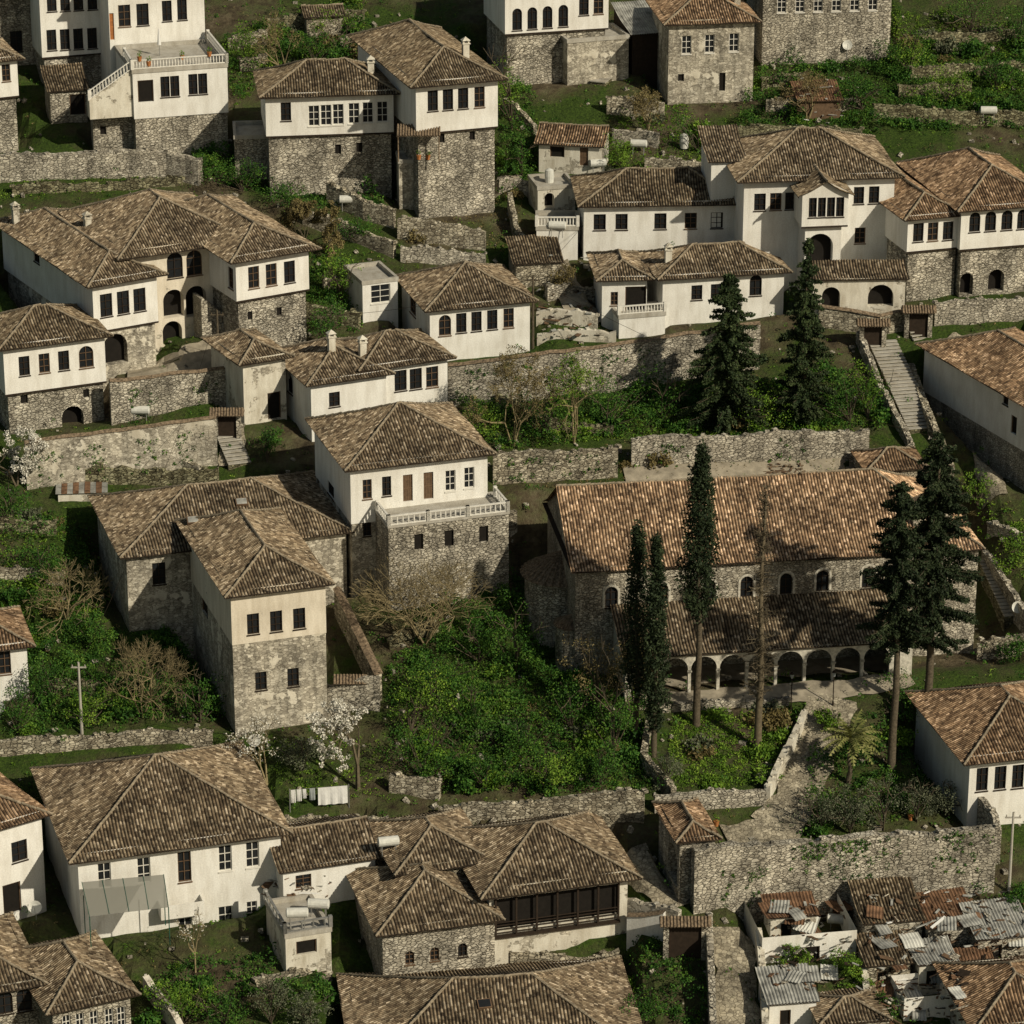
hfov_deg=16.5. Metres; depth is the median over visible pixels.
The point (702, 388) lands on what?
shrub
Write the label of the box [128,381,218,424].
ivy
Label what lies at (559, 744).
shrub
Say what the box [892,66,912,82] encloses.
shrub
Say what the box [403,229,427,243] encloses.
shrub
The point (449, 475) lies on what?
window
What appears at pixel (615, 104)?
stone wall
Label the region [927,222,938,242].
window
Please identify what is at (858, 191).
window
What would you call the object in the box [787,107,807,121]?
shrub
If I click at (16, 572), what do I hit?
stone wall
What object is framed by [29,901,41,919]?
satellite dish
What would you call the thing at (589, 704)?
shrub
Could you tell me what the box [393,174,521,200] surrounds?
path
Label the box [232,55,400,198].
house
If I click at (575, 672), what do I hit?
shrub
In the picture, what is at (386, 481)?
window
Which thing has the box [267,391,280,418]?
door
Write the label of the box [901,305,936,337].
wooden gate
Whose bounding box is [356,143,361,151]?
window
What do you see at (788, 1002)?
ruined house
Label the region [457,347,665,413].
ivy
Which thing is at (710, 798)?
stone wall
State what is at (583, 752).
shrub
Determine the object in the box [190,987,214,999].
shrub
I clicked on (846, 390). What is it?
bush
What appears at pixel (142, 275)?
house
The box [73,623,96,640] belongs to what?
shrub
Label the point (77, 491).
shed
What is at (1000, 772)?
window
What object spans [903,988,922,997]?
metal sheet
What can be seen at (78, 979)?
house
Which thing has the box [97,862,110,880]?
window
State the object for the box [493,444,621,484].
stone wall
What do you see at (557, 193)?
shed
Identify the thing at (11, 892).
door
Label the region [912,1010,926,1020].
metal sheet
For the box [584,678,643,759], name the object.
tree
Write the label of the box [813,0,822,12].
window
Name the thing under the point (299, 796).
hanging laundry
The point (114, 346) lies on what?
door
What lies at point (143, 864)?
window
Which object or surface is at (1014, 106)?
shrub
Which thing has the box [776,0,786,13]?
window
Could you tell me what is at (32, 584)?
shrub
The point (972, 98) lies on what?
shrub
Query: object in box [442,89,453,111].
window
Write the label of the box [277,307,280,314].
window
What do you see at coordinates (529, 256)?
shed
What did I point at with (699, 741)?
shrub
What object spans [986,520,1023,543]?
stone wall
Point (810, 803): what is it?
olive tree
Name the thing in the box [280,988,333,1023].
bush
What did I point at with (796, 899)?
ruined house
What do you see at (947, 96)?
bush
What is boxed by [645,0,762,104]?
house
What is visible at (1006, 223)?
window
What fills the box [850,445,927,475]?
outbuilding
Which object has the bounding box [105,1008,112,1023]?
window
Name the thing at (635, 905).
stone wall
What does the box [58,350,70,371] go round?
window
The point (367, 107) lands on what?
window
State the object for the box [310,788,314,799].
hanging laundry
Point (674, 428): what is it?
shrub
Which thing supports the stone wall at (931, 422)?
on the hillside
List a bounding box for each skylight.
[186,515,198,524]
[235,497,247,505]
[477,998,491,1009]
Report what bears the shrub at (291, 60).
on the hillside
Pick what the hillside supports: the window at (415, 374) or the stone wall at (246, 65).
the stone wall at (246, 65)
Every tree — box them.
[0,425,49,485]
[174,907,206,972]
[222,713,280,784]
[247,975,292,1023]
[250,9,304,76]
[274,198,344,261]
[305,698,367,790]
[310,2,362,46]
[463,344,557,445]
[483,40,525,130]
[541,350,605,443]
[557,631,622,722]
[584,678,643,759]
[618,519,649,738]
[636,531,672,757]
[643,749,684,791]
[673,438,722,727]
[677,271,772,434]
[739,482,779,749]
[767,238,836,425]
[775,71,830,122]
[788,786,850,829]
[820,708,881,784]
[822,782,870,833]
[851,772,910,831]
[855,481,933,772]
[875,430,984,692]
[893,774,940,822]
[927,779,961,816]
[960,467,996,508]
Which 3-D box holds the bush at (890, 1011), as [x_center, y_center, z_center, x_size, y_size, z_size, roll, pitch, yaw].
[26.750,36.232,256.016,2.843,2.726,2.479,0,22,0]
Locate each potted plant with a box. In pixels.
[137,51,141,61]
[146,56,150,65]
[206,47,211,56]
[416,150,420,159]
[713,814,719,826]
[907,808,914,820]
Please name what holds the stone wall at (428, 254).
on the hillside
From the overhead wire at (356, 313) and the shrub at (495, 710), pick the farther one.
the overhead wire at (356, 313)
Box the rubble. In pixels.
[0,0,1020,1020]
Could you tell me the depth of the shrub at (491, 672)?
283.15 m
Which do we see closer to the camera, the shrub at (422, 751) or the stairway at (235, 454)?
the shrub at (422, 751)
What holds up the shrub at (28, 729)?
on the hillside
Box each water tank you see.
[131,406,149,420]
[286,907,308,927]
[307,898,329,915]
[339,195,351,211]
[377,835,399,855]
[548,221,565,237]
[589,159,606,171]
[630,139,646,155]
[827,913,843,929]
[980,106,996,120]
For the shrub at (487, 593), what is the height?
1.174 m
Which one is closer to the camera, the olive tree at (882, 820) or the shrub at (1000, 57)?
the olive tree at (882, 820)
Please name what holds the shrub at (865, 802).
on the hillside
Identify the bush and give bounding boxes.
[0,482,35,531]
[0,683,46,734]
[16,536,71,586]
[21,652,78,698]
[63,612,118,653]
[63,685,126,725]
[131,662,189,709]
[141,974,220,1023]
[164,665,227,722]
[191,148,229,180]
[200,155,266,191]
[201,980,252,1023]
[221,16,266,67]
[256,176,307,206]
[259,424,285,461]
[272,736,322,772]
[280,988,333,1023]
[292,29,339,58]
[308,291,348,338]
[312,246,363,303]
[335,214,380,241]
[379,719,456,781]
[387,657,459,734]
[401,648,478,701]
[437,615,505,662]
[441,674,508,738]
[450,751,525,788]
[458,393,507,439]
[467,710,570,764]
[470,588,547,674]
[501,138,538,175]
[516,391,582,437]
[524,746,587,786]
[538,670,599,728]
[545,262,581,290]
[570,739,628,784]
[584,376,675,434]
[603,132,635,166]
[619,989,667,1023]
[635,361,702,422]
[667,104,719,151]
[734,380,798,427]
[773,943,812,964]
[811,367,894,421]
[812,706,842,733]
[829,946,865,976]
[834,72,882,109]
[837,971,874,989]
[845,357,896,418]
[872,37,911,65]
[874,990,900,1022]
[879,28,935,70]
[879,666,923,725]
[906,62,975,105]
[940,0,1017,32]
[972,56,1021,90]
[992,528,1023,575]
[994,0,1023,46]
[995,633,1023,664]
[1003,881,1023,911]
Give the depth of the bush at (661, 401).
308.87 m
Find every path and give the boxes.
[127,340,211,377]
[218,422,245,465]
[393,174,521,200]
[555,259,600,321]
[623,458,853,481]
[626,843,687,906]
[719,691,856,842]
[948,332,1007,507]
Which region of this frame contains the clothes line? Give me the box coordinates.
[289,784,349,811]
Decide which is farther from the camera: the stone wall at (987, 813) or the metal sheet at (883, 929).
the stone wall at (987, 813)
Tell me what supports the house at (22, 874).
on the hillside
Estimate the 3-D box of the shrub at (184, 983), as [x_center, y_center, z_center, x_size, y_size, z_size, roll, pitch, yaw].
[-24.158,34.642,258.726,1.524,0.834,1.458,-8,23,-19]
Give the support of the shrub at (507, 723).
on the hillside
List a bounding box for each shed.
[40,62,88,123]
[55,481,107,501]
[298,3,345,37]
[505,234,564,287]
[527,172,574,209]
[611,0,657,88]
[791,79,843,118]
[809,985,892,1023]
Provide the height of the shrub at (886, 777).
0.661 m
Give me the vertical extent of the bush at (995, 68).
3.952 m
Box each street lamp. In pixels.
[790,672,793,710]
[832,670,836,705]
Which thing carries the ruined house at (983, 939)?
on the hillside
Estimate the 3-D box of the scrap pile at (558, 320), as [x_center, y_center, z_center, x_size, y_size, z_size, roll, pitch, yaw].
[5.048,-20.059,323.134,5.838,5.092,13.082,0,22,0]
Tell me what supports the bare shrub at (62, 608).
on the hillside
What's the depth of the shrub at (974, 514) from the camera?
302.56 m
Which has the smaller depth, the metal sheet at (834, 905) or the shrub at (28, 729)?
the metal sheet at (834, 905)
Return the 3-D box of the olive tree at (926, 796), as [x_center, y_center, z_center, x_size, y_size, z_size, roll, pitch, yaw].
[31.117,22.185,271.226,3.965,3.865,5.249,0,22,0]
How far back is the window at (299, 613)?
277.67 m
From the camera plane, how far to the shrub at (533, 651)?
287.27 m
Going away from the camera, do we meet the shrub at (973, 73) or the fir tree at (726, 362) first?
the fir tree at (726, 362)
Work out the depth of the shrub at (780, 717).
278.82 m
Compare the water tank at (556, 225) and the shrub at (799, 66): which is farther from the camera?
the shrub at (799, 66)
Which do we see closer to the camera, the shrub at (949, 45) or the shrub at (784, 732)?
the shrub at (784, 732)
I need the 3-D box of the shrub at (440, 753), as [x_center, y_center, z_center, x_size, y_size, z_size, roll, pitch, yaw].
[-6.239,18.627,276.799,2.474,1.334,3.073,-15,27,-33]
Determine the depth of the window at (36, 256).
321.39 m
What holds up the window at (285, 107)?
in the house at (319, 125)
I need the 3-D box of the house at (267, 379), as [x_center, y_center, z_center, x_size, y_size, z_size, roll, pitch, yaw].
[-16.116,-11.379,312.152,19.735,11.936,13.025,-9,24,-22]
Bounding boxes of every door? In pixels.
[2,881,20,913]
[62,406,80,422]
[105,334,123,362]
[109,13,113,39]
[163,290,180,315]
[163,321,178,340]
[186,286,202,314]
[403,474,411,500]
[424,472,432,498]
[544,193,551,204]
[580,147,587,164]
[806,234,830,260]
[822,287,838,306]
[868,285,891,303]
[960,273,969,292]
[988,269,1000,288]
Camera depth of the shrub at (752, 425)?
308.70 m
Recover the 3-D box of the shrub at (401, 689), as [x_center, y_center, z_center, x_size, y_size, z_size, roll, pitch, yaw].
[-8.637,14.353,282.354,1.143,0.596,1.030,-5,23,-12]
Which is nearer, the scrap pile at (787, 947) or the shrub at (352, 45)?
the scrap pile at (787, 947)
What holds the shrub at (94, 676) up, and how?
on the hillside
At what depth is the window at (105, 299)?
311.96 m
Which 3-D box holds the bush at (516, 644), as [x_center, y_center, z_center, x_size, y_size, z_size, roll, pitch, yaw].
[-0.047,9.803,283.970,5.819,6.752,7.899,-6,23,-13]
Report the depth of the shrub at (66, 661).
285.36 m
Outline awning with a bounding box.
[82,874,169,946]
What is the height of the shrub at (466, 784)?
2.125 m
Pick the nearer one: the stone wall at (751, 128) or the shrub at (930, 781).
the shrub at (930, 781)
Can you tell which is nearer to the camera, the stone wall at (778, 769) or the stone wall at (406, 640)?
the stone wall at (778, 769)
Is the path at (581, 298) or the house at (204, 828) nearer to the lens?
the house at (204, 828)
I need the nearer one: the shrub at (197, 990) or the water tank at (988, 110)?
the shrub at (197, 990)
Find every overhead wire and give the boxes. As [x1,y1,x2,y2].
[79,314,216,663]
[82,668,239,734]
[219,279,530,316]
[534,97,667,277]
[534,279,929,435]
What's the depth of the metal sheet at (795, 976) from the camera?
256.66 m
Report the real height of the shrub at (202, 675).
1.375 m
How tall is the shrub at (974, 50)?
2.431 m
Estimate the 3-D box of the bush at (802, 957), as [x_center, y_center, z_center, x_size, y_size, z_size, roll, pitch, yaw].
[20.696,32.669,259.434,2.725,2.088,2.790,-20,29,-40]
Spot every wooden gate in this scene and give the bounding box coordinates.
[209,407,244,438]
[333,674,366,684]
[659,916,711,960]
[856,318,890,351]
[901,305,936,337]
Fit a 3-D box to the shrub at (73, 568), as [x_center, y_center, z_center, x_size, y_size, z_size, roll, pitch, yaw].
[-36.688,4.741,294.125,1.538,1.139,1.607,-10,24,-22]
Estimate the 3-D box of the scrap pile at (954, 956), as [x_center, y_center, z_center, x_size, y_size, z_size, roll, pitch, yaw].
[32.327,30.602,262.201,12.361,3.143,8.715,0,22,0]
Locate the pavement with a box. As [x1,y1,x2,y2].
[625,673,914,709]
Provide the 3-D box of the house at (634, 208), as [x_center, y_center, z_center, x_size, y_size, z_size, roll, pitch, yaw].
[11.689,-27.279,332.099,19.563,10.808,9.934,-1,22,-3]
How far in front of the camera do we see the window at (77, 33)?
349.38 m
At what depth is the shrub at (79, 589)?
292.08 m
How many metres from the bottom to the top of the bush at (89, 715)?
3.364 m
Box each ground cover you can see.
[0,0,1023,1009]
[0,0,1023,1023]
[0,0,1023,1023]
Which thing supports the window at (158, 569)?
in the house at (241, 598)
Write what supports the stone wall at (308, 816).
on the hillside
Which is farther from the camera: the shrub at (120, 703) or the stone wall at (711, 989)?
the shrub at (120, 703)
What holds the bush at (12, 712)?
on the hillside
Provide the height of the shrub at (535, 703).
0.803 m
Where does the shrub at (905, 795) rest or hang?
on the hillside
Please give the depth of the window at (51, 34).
348.53 m
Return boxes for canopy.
[397,124,439,161]
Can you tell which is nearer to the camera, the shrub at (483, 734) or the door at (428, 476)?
the shrub at (483, 734)
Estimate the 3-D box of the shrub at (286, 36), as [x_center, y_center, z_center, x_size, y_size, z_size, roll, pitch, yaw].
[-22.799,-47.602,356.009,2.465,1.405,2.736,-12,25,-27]
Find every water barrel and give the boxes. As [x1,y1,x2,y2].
[545,168,553,182]
[680,133,688,148]
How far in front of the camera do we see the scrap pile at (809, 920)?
262.80 m
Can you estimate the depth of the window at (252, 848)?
264.44 m
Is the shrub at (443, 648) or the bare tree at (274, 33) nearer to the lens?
the shrub at (443, 648)
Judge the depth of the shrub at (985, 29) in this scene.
357.89 m
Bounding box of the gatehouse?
[651,797,722,903]
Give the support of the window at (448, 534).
in the house at (398, 480)
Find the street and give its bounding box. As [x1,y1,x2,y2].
[713,927,760,1023]
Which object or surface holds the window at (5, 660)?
in the house at (16, 640)
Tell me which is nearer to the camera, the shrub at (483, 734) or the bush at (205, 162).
the shrub at (483, 734)
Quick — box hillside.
[0,0,1023,1023]
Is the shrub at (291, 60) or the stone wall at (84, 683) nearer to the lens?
the stone wall at (84, 683)
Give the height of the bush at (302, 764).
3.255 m
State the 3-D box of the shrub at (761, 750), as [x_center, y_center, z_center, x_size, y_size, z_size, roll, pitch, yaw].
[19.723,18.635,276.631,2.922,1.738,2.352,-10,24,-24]
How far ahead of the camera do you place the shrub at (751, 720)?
278.80 m
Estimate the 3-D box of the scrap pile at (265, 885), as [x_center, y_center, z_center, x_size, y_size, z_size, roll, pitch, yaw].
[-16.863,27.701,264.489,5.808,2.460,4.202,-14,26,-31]
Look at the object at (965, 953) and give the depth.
260.00 m
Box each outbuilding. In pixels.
[263,888,332,972]
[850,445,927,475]
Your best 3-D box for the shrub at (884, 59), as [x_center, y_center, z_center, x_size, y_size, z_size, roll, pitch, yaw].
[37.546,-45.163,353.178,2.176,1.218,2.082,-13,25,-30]
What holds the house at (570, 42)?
on the hillside
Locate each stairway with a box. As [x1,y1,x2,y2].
[217,436,250,469]
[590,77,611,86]
[870,339,926,433]
[909,332,926,341]
[978,559,1013,631]
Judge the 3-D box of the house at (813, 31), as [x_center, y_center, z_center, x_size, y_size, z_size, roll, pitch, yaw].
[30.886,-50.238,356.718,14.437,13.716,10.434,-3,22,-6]
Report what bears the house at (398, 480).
on the hillside
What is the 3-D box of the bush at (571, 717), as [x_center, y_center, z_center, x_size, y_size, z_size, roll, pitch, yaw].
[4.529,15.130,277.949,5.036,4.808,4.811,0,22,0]
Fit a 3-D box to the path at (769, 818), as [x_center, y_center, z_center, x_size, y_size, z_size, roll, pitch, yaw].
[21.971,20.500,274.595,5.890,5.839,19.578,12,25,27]
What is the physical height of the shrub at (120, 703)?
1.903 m
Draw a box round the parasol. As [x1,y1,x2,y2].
[157,28,160,55]
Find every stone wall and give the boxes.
[0,147,202,185]
[0,514,57,535]
[0,565,65,584]
[0,727,213,756]
[9,174,184,195]
[24,415,217,489]
[29,677,212,695]
[85,462,218,485]
[109,366,225,425]
[143,974,182,1023]
[181,460,201,470]
[227,29,267,50]
[237,53,267,72]
[251,967,332,990]
[264,9,366,32]
[284,813,388,822]
[302,211,397,257]
[306,302,362,329]
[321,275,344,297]
[326,181,395,228]
[327,675,379,718]
[333,586,382,700]
[339,35,355,48]
[387,617,437,649]
[389,771,441,800]
[397,215,485,250]
[400,244,486,264]
[438,787,647,830]
[448,321,760,406]
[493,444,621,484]
[496,393,612,435]
[497,176,527,197]
[503,98,536,136]
[507,192,524,235]
[509,509,516,537]
[509,947,619,962]
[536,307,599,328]
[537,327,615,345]
[545,281,594,302]
[606,95,664,116]
[611,128,659,148]
[626,910,665,950]
[627,897,681,915]
[631,427,869,465]
[640,720,676,793]
[644,155,700,167]
[653,787,766,813]
[660,695,788,712]
[690,823,999,923]
[705,912,716,1023]
[738,123,864,135]
[755,927,768,1023]
[760,70,806,90]
[764,709,807,799]
[766,97,860,112]
[819,304,922,333]
[856,331,912,445]
[861,968,869,989]
[872,103,1023,127]
[897,79,971,97]
[899,24,1023,45]
[908,363,954,476]
[909,59,1023,79]
[932,295,1023,326]
[976,633,1023,659]
[976,796,1001,864]
[981,549,1023,632]
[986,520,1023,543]
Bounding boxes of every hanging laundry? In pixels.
[291,790,295,802]
[297,789,301,800]
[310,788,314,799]
[318,786,347,804]
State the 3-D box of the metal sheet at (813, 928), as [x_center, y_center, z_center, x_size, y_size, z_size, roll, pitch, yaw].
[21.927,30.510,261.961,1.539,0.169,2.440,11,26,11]
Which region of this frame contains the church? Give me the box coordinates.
[520,467,985,697]
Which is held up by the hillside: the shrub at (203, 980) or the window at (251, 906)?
the shrub at (203, 980)
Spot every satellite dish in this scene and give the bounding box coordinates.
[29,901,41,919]
[248,734,260,750]
[842,40,851,57]
[1012,601,1018,621]
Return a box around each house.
[0,0,35,65]
[0,37,25,152]
[0,188,321,391]
[0,303,113,433]
[0,605,36,701]
[0,772,52,919]
[0,911,141,1023]
[29,740,293,937]
[30,0,204,88]
[87,29,228,157]
[87,470,355,737]
[200,327,456,441]
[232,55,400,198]
[270,813,380,903]
[304,401,509,611]
[335,955,641,1023]
[343,261,398,327]
[346,861,505,974]
[347,18,508,218]
[369,807,642,964]
[396,260,538,360]
[484,0,629,85]
[534,121,611,173]
[535,166,735,260]
[586,240,793,338]
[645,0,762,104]
[697,124,909,317]
[744,893,856,963]
[746,0,891,65]
[755,963,819,1023]
[761,890,820,936]
[848,876,926,937]
[855,929,914,983]
[879,146,1023,301]
[891,973,950,1020]
[904,680,1023,825]
[908,935,959,995]
[914,326,1023,490]
[916,887,970,947]
[931,955,1023,1023]
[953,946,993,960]
[959,896,1023,957]
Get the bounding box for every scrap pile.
[261,872,331,897]
[536,254,594,339]
[761,899,859,928]
[763,463,805,473]
[767,932,862,990]
[786,72,867,125]
[866,891,1023,960]
[871,964,970,1023]
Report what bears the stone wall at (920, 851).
on the hillside
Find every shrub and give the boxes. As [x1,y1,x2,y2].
[0,585,29,605]
[12,501,42,520]
[14,573,49,589]
[16,720,39,735]
[23,557,114,637]
[27,623,40,635]
[27,649,43,668]
[29,690,58,709]
[32,634,46,650]
[43,599,66,620]
[55,652,75,668]
[64,562,80,574]
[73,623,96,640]
[75,586,86,594]
[77,596,93,608]
[81,649,101,663]
[88,670,103,684]
[89,552,101,573]
[96,672,130,693]
[101,702,148,725]
[102,697,134,718]
[103,636,196,722]
[117,670,138,699]
[119,652,155,677]
[127,686,154,710]
[131,1007,164,1023]
[133,684,166,711]
[147,632,182,651]
[168,986,192,999]
[170,960,180,971]
[173,978,191,990]
[185,996,201,1011]
[186,972,218,993]
[187,683,219,702]
[190,669,207,685]
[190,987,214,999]
[191,143,215,157]
[195,153,223,168]
[195,708,218,715]
[225,178,239,186]
[241,978,265,995]
[252,20,265,29]
[260,53,281,67]
[262,24,284,47]
[272,37,295,53]
[278,21,297,32]
[278,32,293,41]
[279,55,299,62]
[289,44,325,60]
[309,741,333,761]
[315,32,340,47]
[316,47,338,58]
[318,985,339,1004]
[319,286,349,300]
[332,45,356,57]
[340,17,363,34]
[341,0,362,2]
[347,41,357,58]
[347,554,495,648]
[362,196,379,203]
[397,688,409,692]
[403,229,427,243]
[406,736,449,764]
[407,649,429,671]
[412,646,438,666]
[414,738,450,758]
[418,734,432,745]
[419,726,442,738]
[436,641,449,654]
[447,771,477,795]
[449,676,466,690]
[455,757,484,779]
[462,697,481,709]
[469,620,480,628]
[470,607,479,618]
[471,722,502,740]
[472,692,515,719]
[473,681,490,691]
[478,589,492,599]
[479,766,505,790]
[480,609,507,630]
[482,660,512,679]
[483,761,500,773]
[487,719,522,737]
[494,715,525,736]
[495,740,533,765]
[496,153,512,166]
[506,188,523,199]
[511,83,530,92]
[513,666,529,675]
[513,701,536,710]
[519,643,543,663]
[528,773,560,796]
[534,649,545,663]
[548,393,565,404]
[551,741,567,750]
[557,662,593,687]
[564,722,594,740]
[570,724,609,750]
[570,744,595,763]
[572,689,603,714]
[574,412,595,435]
[575,779,586,787]
[580,747,603,757]
[584,407,605,422]
[594,402,611,411]
[595,413,624,429]
[597,738,620,753]
[604,165,613,170]
[605,629,652,714]
[608,667,645,689]
[616,743,648,764]
[618,459,633,468]
[619,403,641,420]
[626,85,661,129]
[627,973,636,992]
[643,451,671,469]
[644,388,684,410]
[646,113,665,125]
[664,420,688,434]
[668,1003,684,1015]
[674,418,704,433]
[682,422,713,435]
[682,733,717,752]
[682,1015,696,1023]
[685,117,718,139]
[685,739,716,760]
[686,381,712,396]
[687,742,704,757]
[695,769,725,789]
[700,706,730,720]
[722,413,747,430]
[737,419,763,430]
[742,708,782,731]
[744,739,782,763]
[748,698,784,715]
[748,762,783,784]
[751,729,770,738]
[753,78,761,89]
[755,769,771,784]
[762,702,792,729]
[768,721,792,744]
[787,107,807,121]
[793,61,813,72]
[794,419,819,430]
[795,115,815,125]
[804,819,833,836]
[811,359,839,378]
[817,57,838,73]
[832,417,846,425]
[838,795,883,812]
[847,792,881,813]
[864,403,897,427]
[873,62,895,75]
[876,55,890,64]
[880,722,918,747]
[881,787,910,811]
[883,774,898,781]
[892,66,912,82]
[892,117,904,123]
[896,34,923,50]
[898,115,925,129]
[906,48,930,64]
[913,26,938,34]
[914,34,936,48]
[923,777,932,786]
[925,118,955,130]
[932,34,962,54]
[933,6,957,20]
[934,12,961,24]
[937,53,953,62]
[939,16,954,24]
[940,97,958,104]
[943,96,963,106]
[955,91,988,106]
[957,39,984,59]
[963,70,979,78]
[968,510,978,516]
[972,100,998,109]
[978,24,997,32]
[984,77,1011,91]
[987,51,1009,61]
[992,50,1010,56]
[995,97,1015,108]
[998,60,1019,77]
[1007,521,1023,529]
[1008,101,1018,109]
[1009,38,1023,54]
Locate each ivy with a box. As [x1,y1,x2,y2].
[29,432,203,488]
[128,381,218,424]
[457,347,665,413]
[506,438,808,480]
[721,830,993,907]
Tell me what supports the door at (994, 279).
in the house at (954, 221)
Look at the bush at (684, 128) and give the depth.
340.71 m
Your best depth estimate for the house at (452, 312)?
316.98 m
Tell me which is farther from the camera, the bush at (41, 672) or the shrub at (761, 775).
the bush at (41, 672)
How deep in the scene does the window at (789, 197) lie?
323.28 m
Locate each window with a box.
[0,651,11,675]
[0,992,13,1016]
[1,64,11,82]
[10,31,23,52]
[11,839,28,864]
[16,989,33,1013]
[18,356,30,377]
[20,395,26,402]
[33,253,39,265]
[38,353,50,374]
[46,29,57,51]
[47,0,57,12]
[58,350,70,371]
[60,0,70,11]
[60,29,70,50]
[62,1015,69,1023]
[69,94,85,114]
[73,0,83,11]
[73,28,83,50]
[75,1013,83,1023]
[79,346,94,369]
[83,389,88,396]
[87,0,97,10]
[87,28,97,49]
[89,1011,97,1023]
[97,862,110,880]
[100,126,105,133]
[100,293,113,318]
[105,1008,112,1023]
[117,290,130,315]
[117,1006,125,1023]
[118,4,131,27]
[133,287,146,313]
[136,3,149,26]
[137,80,153,101]
[137,857,150,876]
[152,562,166,586]
[160,76,170,98]
[162,0,172,22]
[167,253,183,279]
[170,76,179,97]
[177,0,187,21]
[177,851,192,883]
[178,916,191,925]
[186,250,202,277]
[188,74,198,95]
[198,73,207,95]
[202,598,207,614]
[218,845,232,873]
[218,905,232,919]
[228,267,233,290]
[245,841,260,869]
[246,901,256,914]
[247,613,259,636]
[248,266,259,290]
[255,671,267,691]
[266,263,277,287]
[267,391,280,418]
[270,610,282,633]
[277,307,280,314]
[280,102,291,121]
[284,260,295,284]
[287,374,292,396]
[287,668,299,688]
[293,608,306,630]
[295,874,312,890]
[296,939,316,954]
[308,105,319,127]
[320,105,331,126]
[327,482,333,501]
[329,392,340,408]
[332,104,343,125]
[335,144,340,153]
[348,103,359,124]
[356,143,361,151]
[362,102,373,123]
[362,479,372,500]
[362,522,372,537]
[370,284,390,304]
[376,101,388,122]
[382,476,391,497]
[394,370,407,392]
[404,951,414,966]
[409,298,415,318]
[409,368,422,390]
[414,534,422,548]
[426,366,438,388]
[427,90,438,112]
[429,947,439,962]
[438,315,451,337]
[439,134,443,141]
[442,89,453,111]
[445,470,456,492]
[445,530,452,545]
[456,313,466,333]
[457,88,468,109]
[457,943,467,958]
[463,467,474,489]
[469,132,473,139]
[471,311,482,332]
[474,86,485,108]
[479,526,487,541]
[487,310,497,330]
[497,884,616,928]
[503,308,514,329]
[512,9,522,31]
[527,7,537,30]
[542,6,552,28]
[550,146,564,156]
[558,5,568,27]
[578,0,588,16]
[593,0,603,14]
[593,214,605,230]
[604,587,616,608]
[610,292,617,306]
[615,214,627,230]
[625,286,645,309]
[654,213,666,229]
[678,74,683,80]
[681,36,691,54]
[684,213,696,229]
[691,285,702,300]
[704,34,714,53]
[705,580,714,597]
[710,212,722,229]
[711,284,721,299]
[719,73,724,90]
[728,33,738,52]
[740,577,752,596]
[749,275,761,296]
[753,193,765,211]
[769,193,781,210]
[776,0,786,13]
[780,574,791,594]
[780,923,790,935]
[780,1010,790,1023]
[784,192,793,210]
[795,0,804,13]
[795,946,819,959]
[808,198,816,218]
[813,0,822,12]
[815,571,828,592]
[817,198,825,218]
[826,197,834,217]
[831,0,840,12]
[835,197,843,217]
[849,0,859,11]
[853,187,864,204]
[854,227,865,244]
[861,567,874,589]
[867,0,877,11]
[868,186,879,204]
[877,972,887,979]
[912,223,923,242]
[926,970,936,985]
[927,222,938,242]
[942,221,953,241]
[968,212,980,233]
[975,767,987,792]
[984,211,995,232]
[991,945,1001,957]
[993,766,1005,791]
[1000,210,1012,231]
[1002,397,1007,407]
[1011,415,1016,433]
[1011,764,1023,789]
[1016,209,1023,230]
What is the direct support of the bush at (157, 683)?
on the hillside
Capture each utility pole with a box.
[71,662,85,734]
[210,310,223,332]
[527,275,539,348]
[1005,812,1020,893]
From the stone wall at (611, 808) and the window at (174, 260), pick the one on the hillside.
the stone wall at (611, 808)
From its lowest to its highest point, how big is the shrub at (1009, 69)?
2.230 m
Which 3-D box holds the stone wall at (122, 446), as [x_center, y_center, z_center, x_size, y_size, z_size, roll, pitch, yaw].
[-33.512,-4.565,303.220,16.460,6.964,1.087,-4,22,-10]
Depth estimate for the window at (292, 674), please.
279.44 m
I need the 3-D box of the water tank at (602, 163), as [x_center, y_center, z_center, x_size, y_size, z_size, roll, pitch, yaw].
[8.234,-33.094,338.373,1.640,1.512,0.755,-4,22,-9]
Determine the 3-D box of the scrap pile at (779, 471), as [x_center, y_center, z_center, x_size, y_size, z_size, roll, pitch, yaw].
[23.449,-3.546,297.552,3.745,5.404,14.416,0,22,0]
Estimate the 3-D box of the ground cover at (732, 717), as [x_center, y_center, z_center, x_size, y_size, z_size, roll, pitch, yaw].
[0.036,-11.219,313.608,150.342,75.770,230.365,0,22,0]
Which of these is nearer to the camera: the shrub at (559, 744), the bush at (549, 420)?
the shrub at (559, 744)
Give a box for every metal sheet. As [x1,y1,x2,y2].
[758,902,785,918]
[768,900,789,912]
[784,919,804,924]
[784,969,806,983]
[788,907,806,920]
[793,917,816,933]
[794,916,820,933]
[798,965,820,981]
[820,964,837,979]
[825,900,853,911]
[866,904,883,918]
[866,934,897,948]
[874,979,895,997]
[875,924,891,934]
[891,964,908,970]
[898,932,924,948]
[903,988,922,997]
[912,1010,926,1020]
[930,975,941,982]
[937,916,956,930]
[948,986,966,998]
[956,912,982,926]
[1008,939,1023,946]
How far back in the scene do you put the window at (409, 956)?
258.31 m
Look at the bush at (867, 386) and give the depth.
308.89 m
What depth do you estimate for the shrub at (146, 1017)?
255.57 m
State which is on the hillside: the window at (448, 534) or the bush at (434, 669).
the bush at (434, 669)
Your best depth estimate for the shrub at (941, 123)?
343.68 m

